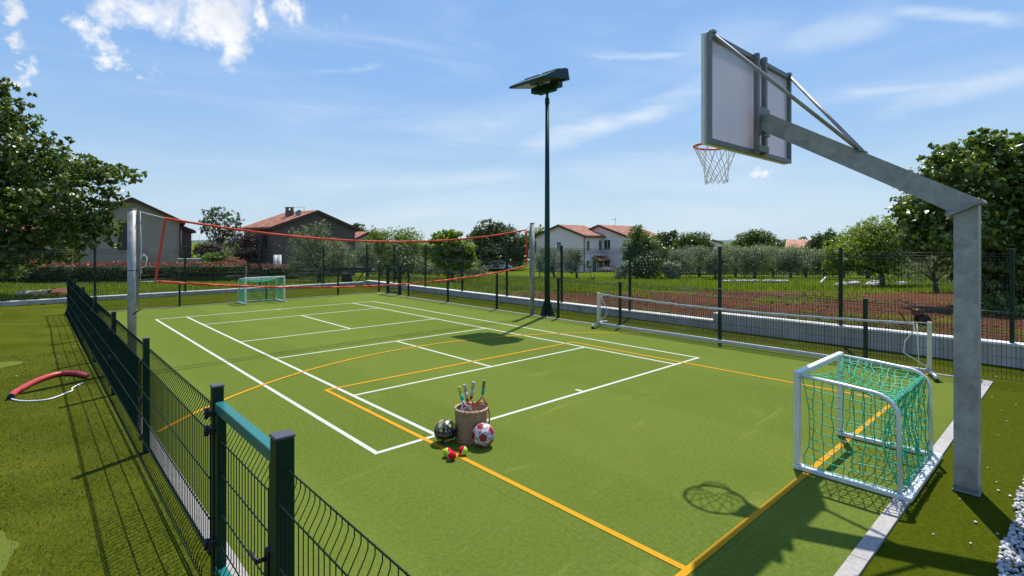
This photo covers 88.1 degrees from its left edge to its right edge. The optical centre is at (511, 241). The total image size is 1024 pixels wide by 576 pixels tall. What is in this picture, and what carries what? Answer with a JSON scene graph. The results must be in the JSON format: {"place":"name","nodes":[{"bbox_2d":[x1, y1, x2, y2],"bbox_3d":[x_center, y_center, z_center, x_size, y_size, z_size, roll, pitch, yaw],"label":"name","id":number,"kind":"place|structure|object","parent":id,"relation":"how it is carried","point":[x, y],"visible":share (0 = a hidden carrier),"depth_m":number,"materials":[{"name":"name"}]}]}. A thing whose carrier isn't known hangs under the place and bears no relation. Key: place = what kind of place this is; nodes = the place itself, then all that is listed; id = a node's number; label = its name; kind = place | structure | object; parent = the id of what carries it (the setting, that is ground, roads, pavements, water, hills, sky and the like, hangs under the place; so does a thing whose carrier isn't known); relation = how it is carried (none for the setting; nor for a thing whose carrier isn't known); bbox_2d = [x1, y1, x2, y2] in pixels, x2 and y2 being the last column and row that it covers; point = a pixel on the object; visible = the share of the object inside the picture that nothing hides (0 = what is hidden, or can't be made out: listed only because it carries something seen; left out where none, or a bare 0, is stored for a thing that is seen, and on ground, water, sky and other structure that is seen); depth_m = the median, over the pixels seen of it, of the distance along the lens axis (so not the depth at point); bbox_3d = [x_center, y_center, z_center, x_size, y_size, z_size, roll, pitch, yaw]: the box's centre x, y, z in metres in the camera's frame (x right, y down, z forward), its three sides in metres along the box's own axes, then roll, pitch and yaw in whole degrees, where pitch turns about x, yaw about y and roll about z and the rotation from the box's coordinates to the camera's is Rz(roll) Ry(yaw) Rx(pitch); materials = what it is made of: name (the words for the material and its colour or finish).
{"place":"outdoors","nodes":[
{"label":"outdoors","id":0,"kind":"place"},
{"bbox_2d":[0,303,209,575],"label":"lawn","id":1,"kind":"structure","parent":0,"point":[30,330],"depth_m":4.48,"materials":[{"name":"plant"}]},
{"bbox_2d":[0,531,18,575],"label":"putting green","id":2,"kind":"object","parent":1,"relation":"on","point":[7,549],"visible":1,"depth_m":3.43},
{"bbox_2d":[0,361,24,367],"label":"putting green","id":3,"kind":"object","parent":1,"relation":"on","point":[3,364],"visible":1,"depth_m":8.61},
{"bbox_2d":[7,370,89,401],"bbox_3d":[-6.308,1.960,7.260,0.659,0.081,1.533,0,0,-24],"label":"foam tube","id":4,"kind":"object","parent":1,"relation":"on","point":[12,394],"visible":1,"depth_m":7.37,"materials":[{"name":"red plastic"}]},
{"bbox_2d":[65,275,210,575],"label":"fence","id":5,"kind":"object","parent":1,"relation":"on","point":[129,374],"visible":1,"depth_m":4.88,"materials":[{"name":"metal"}]},
{"bbox_2d":[204,383,295,575],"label":"garden gate","id":6,"kind":"structure","parent":1,"relation":"on","point":[276,450],"depth_m":2.72,"materials":[{"name":"metal"}]},
{"bbox_2d":[273,469,410,575],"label":"fence","id":7,"kind":"object","parent":1,"relation":"on","point":[348,523],"visible":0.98,"depth_m":2.02,"materials":[{"name":"green metal"}]},
{"bbox_2d":[191,240,783,242],"bbox_3d":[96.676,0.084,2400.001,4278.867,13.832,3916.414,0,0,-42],"label":"hills","id":8,"kind":"structure","parent":0,"point":[200,241],"depth_m":1704.09,"materials":[{"name":"green plant"}]},
{"bbox_2d":[0,275,1022,340],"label":"meadow grass","id":9,"kind":"structure","parent":0,"point":[701,284],"depth_m":27.19,"materials":[{"name":"plant"}]},
{"bbox_2d":[0,0,1023,241],"label":"sky","id":10,"kind":"structure","parent":0,"point":[381,114],"materials":[{"name":"blue"}]},
{"bbox_2d":[1,242,1023,342],"bbox_3d":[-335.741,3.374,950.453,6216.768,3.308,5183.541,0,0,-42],"label":"ground","id":11,"kind":"structure","parent":0,"point":[912,297],"depth_m":16.36,"materials":[{"name":"soil"}]},
{"bbox_2d":[6,225,74,266],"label":"house","id":12,"kind":"structure","parent":11,"relation":"on","point":[51,249],"depth_m":52.51,"materials":[{"name":"ceramic"}]},
{"bbox_2d":[46,288,66,295],"bbox_3d":[-16.793,1.924,19.590,0.691,0.405,0.529,0,0,-20],"label":"rubble stone","id":13,"kind":"object","parent":11,"relation":"on","point":[56,291],"visible":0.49,"depth_m":19.48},
{"bbox_2d":[0,75,146,281],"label":"broadleaf tree","id":14,"kind":"object","parent":11,"relation":"on","point":[34,196],"visible":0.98,"depth_m":19.13,"materials":[{"name":"green plant"}]},
{"bbox_2d":[0,260,246,283],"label":"hedge","id":15,"kind":"object","parent":11,"relation":"on","point":[59,274],"visible":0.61,"depth_m":37.91,"materials":[{"name":"green plant"}]},
{"bbox_2d":[80,197,195,266],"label":"house","id":16,"kind":"structure","parent":11,"relation":"on","point":[150,233],"depth_m":45.72,"materials":[{"name":"paint"}]},
{"bbox_2d":[118,221,126,248],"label":"window","id":17,"kind":"structure","parent":16,"relation":"in","point":[122,239],"depth_m":44.79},
{"bbox_2d":[0,281,364,305],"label":"retaining wall","id":18,"kind":"structure","parent":11,"relation":"on","point":[37,301],"depth_m":19.13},
{"bbox_2d":[0,246,364,300],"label":"tall fence","id":19,"kind":"object","parent":18,"relation":"on","point":[219,264],"visible":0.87,"depth_m":19.51,"materials":[{"name":"metal"}]},
{"bbox_2d":[177,258,204,265],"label":"garden wall","id":20,"kind":"structure","parent":11,"relation":"on","point":[187,259],"depth_m":43.90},
{"bbox_2d":[192,240,230,265],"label":"plum bush","id":21,"kind":"object","parent":11,"relation":"on","point":[208,248],"visible":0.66,"depth_m":51.82,"materials":[{"name":"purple plant"}]},
{"bbox_2d":[201,250,234,265],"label":"shrub","id":22,"kind":"object","parent":11,"relation":"on","point":[207,257],"visible":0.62,"depth_m":42.72,"materials":[{"name":"green plant"}]},
{"bbox_2d":[196,206,243,265],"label":"airy tree","id":23,"kind":"object","parent":11,"relation":"on","point":[228,232],"visible":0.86,"depth_m":57.88,"materials":[{"name":"green plant"}]},
{"bbox_2d":[221,256,246,265],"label":"shrub","id":24,"kind":"object","parent":11,"relation":"on","point":[231,260],"visible":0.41,"depth_m":41.79,"materials":[{"name":"red plant"}]},
{"bbox_2d":[225,231,264,267],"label":"plum tree","id":25,"kind":"object","parent":11,"relation":"on","point":[247,241],"visible":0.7,"depth_m":49.76,"materials":[{"name":"purple plant"}]},
{"bbox_2d":[250,264,299,279],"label":"hedge","id":26,"kind":"object","parent":11,"relation":"on","point":[272,270],"visible":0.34,"depth_m":42.59,"materials":[{"name":"green plant"}]},
{"bbox_2d":[240,207,359,276],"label":"house","id":27,"kind":"structure","parent":11,"relation":"on","point":[282,223],"depth_m":52.49,"materials":[{"name":"ceramic"}]},
{"bbox_2d":[279,219,359,282],"bbox_3d":[-12.985,0.697,36.101,5.124,4.509,3.872,0,0,-13],"label":"olive tree","id":28,"kind":"object","parent":11,"relation":"on","point":[314,265],"visible":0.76,"depth_m":35.68,"materials":[{"name":"green plant"}]},
{"bbox_2d":[330,268,376,282],"bbox_3d":[-8.953,1.938,29.990,2.300,0.980,1.220,0,0,0],"label":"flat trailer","id":29,"kind":"object","parent":11,"relation":"on","point":[352,271],"visible":0.59,"depth_m":29.41,"materials":[{"name":"grey metal"}]},
{"bbox_2d":[351,223,368,231],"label":"broadleaf tree","id":30,"kind":"object","parent":11,"relation":"on","point":[362,228],"visible":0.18,"depth_m":71.55,"materials":[{"name":"green plant"}]},
{"bbox_2d":[350,242,381,269],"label":"olive tree","id":31,"kind":"object","parent":11,"relation":"on","point":[362,259],"visible":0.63,"depth_m":47.94,"materials":[{"name":"green plant"}]},
{"bbox_2d":[355,231,379,270],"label":"house","id":32,"kind":"structure","parent":11,"relation":"on","point":[361,235],"depth_m":69.04,"materials":[{"name":"ceramic"}]},
{"bbox_2d":[357,225,396,276],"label":"broadleaf tree","id":33,"kind":"object","parent":11,"relation":"on","point":[377,235],"visible":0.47,"depth_m":51.66,"materials":[{"name":"green plant"}]},
{"bbox_2d":[371,239,429,278],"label":"broadleaf tree","id":34,"kind":"object","parent":11,"relation":"on","point":[406,263],"visible":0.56,"depth_m":43.70,"materials":[{"name":"green plant"}]},
{"bbox_2d":[384,226,427,275],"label":"broadleaf tree","id":35,"kind":"object","parent":11,"relation":"on","point":[405,236],"visible":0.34,"depth_m":49.57,"materials":[{"name":"green plant"}]},
{"bbox_2d":[417,244,437,259],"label":"distant tree","id":36,"kind":"object","parent":11,"relation":"on","point":[428,251],"visible":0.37,"depth_m":94.89,"materials":[{"name":"green plant"}]},
{"bbox_2d":[413,254,488,277],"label":"hedge shrub","id":37,"kind":"object","parent":11,"relation":"on","point":[476,269],"visible":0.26,"depth_m":45.58,"materials":[{"name":"green plant"}]},
{"bbox_2d":[426,228,477,280],"bbox_3d":[-4.122,1.012,37.961,3.746,3.986,3.210,0,0,-42],"label":"fig tree","id":38,"kind":"object","parent":11,"relation":"on","point":[451,233],"visible":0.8,"depth_m":37.44,"materials":[{"name":"green plant"}]},
{"bbox_2d":[464,217,529,270],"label":"broadleaf tree","id":39,"kind":"object","parent":11,"relation":"on","point":[485,229],"visible":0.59,"depth_m":76.68,"materials":[{"name":"green plant"}]},
{"bbox_2d":[484,261,512,270],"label":"parked car","id":40,"kind":"object","parent":11,"relation":"on","point":[490,267],"visible":0.5,"depth_m":75.15,"materials":[{"name":"grey metal"}]},
{"bbox_2d":[524,224,544,267],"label":"broadleaf tree","id":41,"kind":"object","parent":11,"relation":"on","point":[535,233],"visible":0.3,"depth_m":83.61,"materials":[{"name":"green plant"}]},
{"bbox_2d":[365,280,712,328],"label":"retaining wall","id":42,"kind":"structure","parent":11,"relation":"on","point":[573,307],"depth_m":15.45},
{"bbox_2d":[366,244,1023,342],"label":"tall fence","id":43,"kind":"object","parent":42,"relation":"on","point":[501,252],"visible":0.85,"depth_m":12.09,"materials":[{"name":"metal"}]},
{"bbox_2d":[108,292,992,575],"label":"kerb","id":44,"kind":"structure","parent":11,"relation":"on","point":[860,556],"depth_m":3.78,"materials":[{"name":"concrete"}]},
{"bbox_2d":[534,243,568,277],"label":"olive tree","id":45,"kind":"object","parent":11,"relation":"on","point":[551,259],"visible":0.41,"depth_m":46.81,"materials":[{"name":"green plant"}]},
{"bbox_2d":[191,239,935,261],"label":"distant woodland","id":46,"kind":"object","parent":11,"relation":"on","point":[414,239],"depth_m":134.17,"materials":[{"name":"green plant"}]},
{"bbox_2d":[556,245,586,277],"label":"olive tree","id":47,"kind":"object","parent":11,"relation":"on","point":[571,262],"visible":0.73,"depth_m":46.82,"materials":[{"name":"green plant"}]},
{"bbox_2d":[534,219,659,271],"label":"house","id":48,"kind":"structure","parent":11,"relation":"on","point":[606,237],"depth_m":72.53,"materials":[{"name":"paint"}]},
{"bbox_2d":[603,239,610,249],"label":"window","id":49,"kind":"structure","parent":48,"relation":"in","point":[606,242],"depth_m":73.36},
{"bbox_2d":[614,260,632,278],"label":"oleander","id":50,"kind":"object","parent":11,"relation":"on","point":[625,264],"visible":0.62,"depth_m":42.77,"materials":[{"name":"green plant"}]},
{"bbox_2d":[619,224,667,278],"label":"broadleaf tree","id":51,"kind":"object","parent":11,"relation":"on","point":[638,241],"visible":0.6,"depth_m":45.59,"materials":[{"name":"green plant"}]},
{"bbox_2d":[626,250,670,279],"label":"broadleaf tree","id":52,"kind":"object","parent":11,"relation":"on","point":[644,262],"visible":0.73,"depth_m":43.78,"materials":[{"name":"green plant"}]},
{"bbox_2d":[655,230,677,252],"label":"broadleaf tree","id":53,"kind":"object","parent":11,"relation":"on","point":[667,239],"visible":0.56,"depth_m":65.50,"materials":[{"name":"green plant"}]},
{"bbox_2d":[659,260,683,278],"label":"oleander","id":54,"kind":"object","parent":11,"relation":"on","point":[670,272],"visible":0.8,"depth_m":43.82,"materials":[{"name":"green plant"}]},
{"bbox_2d":[666,247,700,278],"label":"olive tree","id":55,"kind":"object","parent":11,"relation":"on","point":[690,259],"visible":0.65,"depth_m":45.42,"materials":[{"name":"green plant"}]},
{"bbox_2d":[669,244,703,274],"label":"olive tree","id":56,"kind":"object","parent":11,"relation":"on","point":[692,246],"visible":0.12,"depth_m":61.89,"materials":[{"name":"green plant"}]},
{"bbox_2d":[668,231,715,273],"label":"broadleaf tree","id":57,"kind":"object","parent":11,"relation":"on","point":[691,239],"visible":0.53,"depth_m":63.35,"materials":[{"name":"green plant"}]},
{"bbox_2d":[686,244,715,276],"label":"olive tree","id":58,"kind":"object","parent":11,"relation":"on","point":[701,256],"visible":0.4,"depth_m":49.49,"materials":[{"name":"green plant"}]},
{"bbox_2d":[706,239,722,250],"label":"house","id":59,"kind":"structure","parent":11,"relation":"on","point":[716,242],"depth_m":108.22,"materials":[{"name":"ceramic"}]},
{"bbox_2d":[700,250,735,278],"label":"olive tree","id":60,"kind":"object","parent":11,"relation":"on","point":[709,263],"visible":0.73,"depth_m":44.73,"materials":[{"name":"green plant"}]},
{"bbox_2d":[710,242,744,273],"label":"olive tree","id":61,"kind":"object","parent":11,"relation":"on","point":[724,247],"visible":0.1,"depth_m":63.71,"materials":[{"name":"green plant"}]},
{"bbox_2d":[725,245,748,276],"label":"olive tree","id":62,"kind":"object","parent":11,"relation":"on","point":[731,249],"visible":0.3,"depth_m":48.75,"materials":[{"name":"green plant"}]},
{"bbox_2d":[732,242,773,278],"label":"olive tree","id":63,"kind":"object","parent":11,"relation":"on","point":[751,264],"visible":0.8,"depth_m":45.60,"materials":[{"name":"green plant"}]},
{"bbox_2d":[729,228,778,250],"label":"broadleaf tree","id":64,"kind":"object","parent":11,"relation":"on","point":[750,237],"visible":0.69,"depth_m":74.16,"materials":[{"name":"green plant"}]},
{"bbox_2d":[746,241,785,273],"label":"olive tree","id":65,"kind":"object","parent":11,"relation":"on","point":[765,252],"visible":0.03,"depth_m":61.80,"materials":[{"name":"green plant"}]},
{"bbox_2d":[510,292,1023,339],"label":"soil clods","id":66,"kind":"object","parent":11,"relation":"on","point":[803,303],"visible":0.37,"depth_m":15.01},
{"bbox_2d":[759,244,786,276],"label":"olive tree","id":67,"kind":"object","parent":11,"relation":"on","point":[772,270],"visible":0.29,"depth_m":49.70,"materials":[{"name":"green plant"}]},
{"bbox_2d":[771,246,811,278],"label":"olive tree","id":68,"kind":"object","parent":11,"relation":"on","point":[787,262],"visible":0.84,"depth_m":43.77,"materials":[{"name":"green plant"}]},
{"bbox_2d":[785,240,808,248],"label":"house","id":69,"kind":"structure","parent":11,"relation":"on","point":[800,243],"depth_m":93.75,"materials":[{"name":"ceramic"}]},
{"bbox_2d":[781,242,820,274],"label":"olive tree","id":70,"kind":"object","parent":11,"relation":"on","point":[794,246],"visible":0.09,"depth_m":59.85,"materials":[{"name":"green plant"}]},
{"bbox_2d":[792,248,824,277],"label":"olive tree","id":71,"kind":"object","parent":11,"relation":"on","point":[808,264],"visible":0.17,"depth_m":46.64,"materials":[{"name":"green plant"}]},
{"bbox_2d":[806,231,825,250],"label":"distant tree","id":72,"kind":"object","parent":11,"relation":"on","point":[815,241],"visible":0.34,"depth_m":85.61,"materials":[{"name":"green plant"}]},
{"bbox_2d":[806,252,837,275],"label":"olive tree","id":73,"kind":"object","parent":11,"relation":"on","point":[817,261],"visible":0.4,"depth_m":42.71,"materials":[{"name":"green plant"}]},
{"bbox_2d":[819,228,838,250],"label":"distant tree","id":74,"kind":"object","parent":11,"relation":"on","point":[826,233],"visible":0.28,"depth_m":83.81,"materials":[{"name":"green plant"}]},
{"bbox_2d":[713,312,1023,368],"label":"retaining wall","id":75,"kind":"structure","parent":11,"relation":"on","point":[1015,350],"depth_m":9.70,"materials":[{"name":"concrete"}]},
{"bbox_2d":[851,256,889,277],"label":"olive tree","id":76,"kind":"object","parent":11,"relation":"on","point":[867,273],"visible":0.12,"depth_m":44.49,"materials":[{"name":"green plant"}]},
{"bbox_2d":[814,214,942,286],"bbox_3d":[18.967,0.467,27.212,6.293,3.930,4.065,0,0,18],"label":"fruit tree","id":77,"kind":"object","parent":11,"relation":"on","point":[875,241],"visible":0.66,"depth_m":26.73,"materials":[{"name":"green plant"}]},
{"bbox_2d":[896,300,930,324],"bbox_3d":[8.334,1.469,11.000,0.574,0.498,0.294,0,0,0],"label":"garden tiller","id":78,"kind":"object","parent":11,"relation":"on","point":[923,318],"visible":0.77,"depth_m":10.92,"materials":[{"name":"orange paint"}]},
{"bbox_2d":[896,253,952,292],"bbox_3d":[16.707,1.096,20.939,2.576,2.088,2.406,0,0,-13],"label":"olive tree","id":79,"kind":"object","parent":11,"relation":"on","point":[927,266],"visible":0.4,"depth_m":20.95,"materials":[{"name":"green plant"}]},
{"bbox_2d":[883,127,1023,307],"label":"broadleaf tree","id":80,"kind":"object","parent":11,"relation":"on","point":[982,164],"visible":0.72,"depth_m":14.06,"materials":[{"name":"green plant"}]},
{"bbox_2d":[981,291,1023,316],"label":"bush","id":81,"kind":"object","parent":11,"relation":"on","point":[1003,306],"visible":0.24,"depth_m":12.47,"materials":[{"name":"green plant"}]},
{"bbox_2d":[98,293,982,575],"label":"court","id":82,"kind":"object","parent":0,"point":[684,463],"visible":0.75,"depth_m":5.32,"materials":[{"name":"carpet"}]},
{"bbox_2d":[127,209,141,354],"bbox_3d":[-5.887,0.748,8.252,0.206,2.505,0.161,0,0,-30],"label":"volleyball post","id":83,"kind":"object","parent":82,"relation":"on","point":[133,268],"visible":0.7,"depth_m":8.20,"materials":[{"name":"grey metal"}]},
{"bbox_2d":[139,211,530,287],"bbox_3d":[-2.672,0.241,11.313,8.764,1.433,0.087,0,0,-44],"label":"volleyball net","id":84,"kind":"object","parent":83,"relation":"hanging from","point":[208,225],"visible":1,"depth_m":10.13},
{"bbox_2d":[237,276,285,304],"bbox_3d":[-8.238,1.572,17.402,1.258,0.863,0.850,0,0,-42],"label":"goal","id":85,"kind":"object","parent":82,"relation":"on","point":[251,279],"visible":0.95,"depth_m":17.45,"materials":[{"name":"metal"}]},
{"bbox_2d":[157,332,642,431],"bbox_3d":[-1.030,1.994,9.305,9.060,0.001,2.197,0,0,-42],"label":"yellow arc line","id":86,"kind":"object","parent":82,"relation":"on","point":[373,354],"visible":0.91,"depth_m":8.80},
{"bbox_2d":[155,301,698,453],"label":"white court lines","id":87,"kind":"object","parent":82,"relation":"on","point":[365,446],"visible":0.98,"depth_m":8.07,"materials":[{"name":"paint"}]},
{"bbox_2d":[434,419,456,442],"bbox_3d":[-0.664,1.887,5.270,0.226,0.226,0.227,9,14,26],"label":"football","id":88,"kind":"object","parent":82,"relation":"on","point":[445,430],"visible":1,"depth_m":5.19,"materials":[{"name":"black leather"}]},
{"bbox_2d":[447,451,455,460],"bbox_3d":[-0.551,1.958,4.842,0.084,0.084,0.084,0,-25,-31],"label":"tennis ball","id":89,"kind":"object","parent":82,"relation":"on","point":[451,455],"visible":1,"depth_m":4.81,"materials":[{"name":"fabric"}]},
{"bbox_2d":[459,446,467,454],"bbox_3d":[-0.458,1.958,4.954,0.084,0.084,0.084,23,5,12],"label":"tennis ball","id":90,"kind":"object","parent":82,"relation":"on","point":[463,450],"visible":1,"depth_m":4.93,"materials":[{"name":"fabric"}]},
{"bbox_2d":[454,402,487,444],"bbox_3d":[-0.414,1.835,5.360,0.345,0.330,0.346,0,0,-42],"label":"woven basket","id":91,"kind":"object","parent":82,"relation":"on","point":[466,422],"visible":0.7,"depth_m":5.22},
{"bbox_2d":[457,386,471,411],"bbox_3d":[-0.453,1.724,5.346,0.222,0.498,0.140,0,0,2],"label":"racket","id":92,"kind":"object","parent":91,"relation":"in","point":[461,396],"visible":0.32,"depth_m":5.38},
{"bbox_2d":[463,384,473,410],"bbox_3d":[-0.420,1.721,5.420,0.149,0.504,0.171,0,0,-20],"label":"racket","id":93,"kind":"object","parent":91,"relation":"in","point":[465,393],"visible":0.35,"depth_m":5.43,"materials":[{"name":"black plastic"}]},
{"bbox_2d":[462,381,476,411],"bbox_3d":[-0.448,1.703,5.389,0.199,0.539,0.100,0,0,0],"label":"racket","id":94,"kind":"object","parent":91,"relation":"in","point":[472,391],"visible":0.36,"depth_m":5.40,"materials":[{"name":"white plastic"}]},
{"bbox_2d":[471,380,489,423],"bbox_3d":[-0.328,1.690,5.363,0.214,0.565,0.054,0,0,-10],"label":"racket","id":95,"kind":"object","parent":91,"relation":"in","point":[482,394],"visible":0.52,"depth_m":5.36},
{"bbox_2d":[472,423,494,446],"bbox_3d":[-0.281,1.888,5.170,0.225,0.226,0.225,0,0,-42],"label":"football","id":96,"kind":"object","parent":82,"relation":"on","point":[483,434],"visible":1,"depth_m":5.09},
{"bbox_2d":[325,342,929,575],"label":"yellow court lines","id":97,"kind":"object","parent":82,"relation":"on","point":[711,550],"visible":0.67,"depth_m":4.19,"materials":[{"name":"paint"}]},
{"bbox_2d":[591,292,938,381],"bbox_3d":[4.157,1.600,10.169,0.860,0.800,6.494,0,0,-42],"label":"tennis net","id":98,"kind":"object","parent":82,"relation":"on","point":[928,369],"visible":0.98,"depth_m":9.55,"materials":[{"name":"metal"}]},
{"bbox_2d":[793,351,942,502],"bbox_3d":[3.218,1.572,4.767,1.258,0.863,0.850,0,0,-42],"label":"goal","id":99,"kind":"object","parent":82,"relation":"on","point":[910,494],"visible":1,"depth_m":4.60,"materials":[{"name":"metal"}]},
{"bbox_2d":[64,285,1023,575],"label":"border turf","id":100,"kind":"structure","parent":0,"point":[912,545],"depth_m":4.40,"materials":[{"name":"plant"}]},
{"bbox_2d":[78,267,377,310],"bbox_3d":[-8.693,1.494,17.692,9.250,1.112,0.118,0,0,-42],"label":"fence","id":101,"kind":"object","parent":100,"relation":"on","point":[183,294],"visible":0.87,"depth_m":17.05,"materials":[{"name":"metal"}]},
{"bbox_2d":[386,264,400,295],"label":"garden gate","id":102,"kind":"structure","parent":100,"relation":"on","point":[388,288],"depth_m":20.04,"materials":[{"name":"metal"}]},
{"bbox_2d":[528,223,534,314],"bbox_3d":[0.539,0.748,14.378,0.161,2.505,0.206,0,0,35],"label":"volleyball post","id":103,"kind":"object","parent":100,"relation":"on","point":[531,255],"visible":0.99,"depth_m":14.35,"materials":[{"name":"grey metal"}]},
{"bbox_2d":[509,68,569,316],"bbox_3d":[0.758,-1.285,14.092,1.055,6.570,1.330,0,0,-42],"label":"floodlight pole","id":104,"kind":"object","parent":100,"relation":"on","point":[547,82],"visible":0.98,"depth_m":14.20,"materials":[{"name":"metal"}]},
{"bbox_2d":[55,346,1023,575],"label":"white gravel","id":105,"kind":"structure","parent":100,"relation":"on","point":[1010,540],"depth_m":3.45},
{"bbox_2d":[378,265,1023,381],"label":"fence","id":106,"kind":"object","parent":100,"relation":"on","point":[620,288],"visible":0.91,"depth_m":10.67,"materials":[{"name":"metal"}]},
{"bbox_2d":[693,29,987,496],"bbox_3d":[2.949,0.059,5.184,2.223,3.882,1.671,0,0,18],"label":"basketball hoop","id":107,"kind":"object","parent":100,"relation":"on","point":[747,98],"visible":1,"depth_m":4.71,"materials":[{"name":"metal"}]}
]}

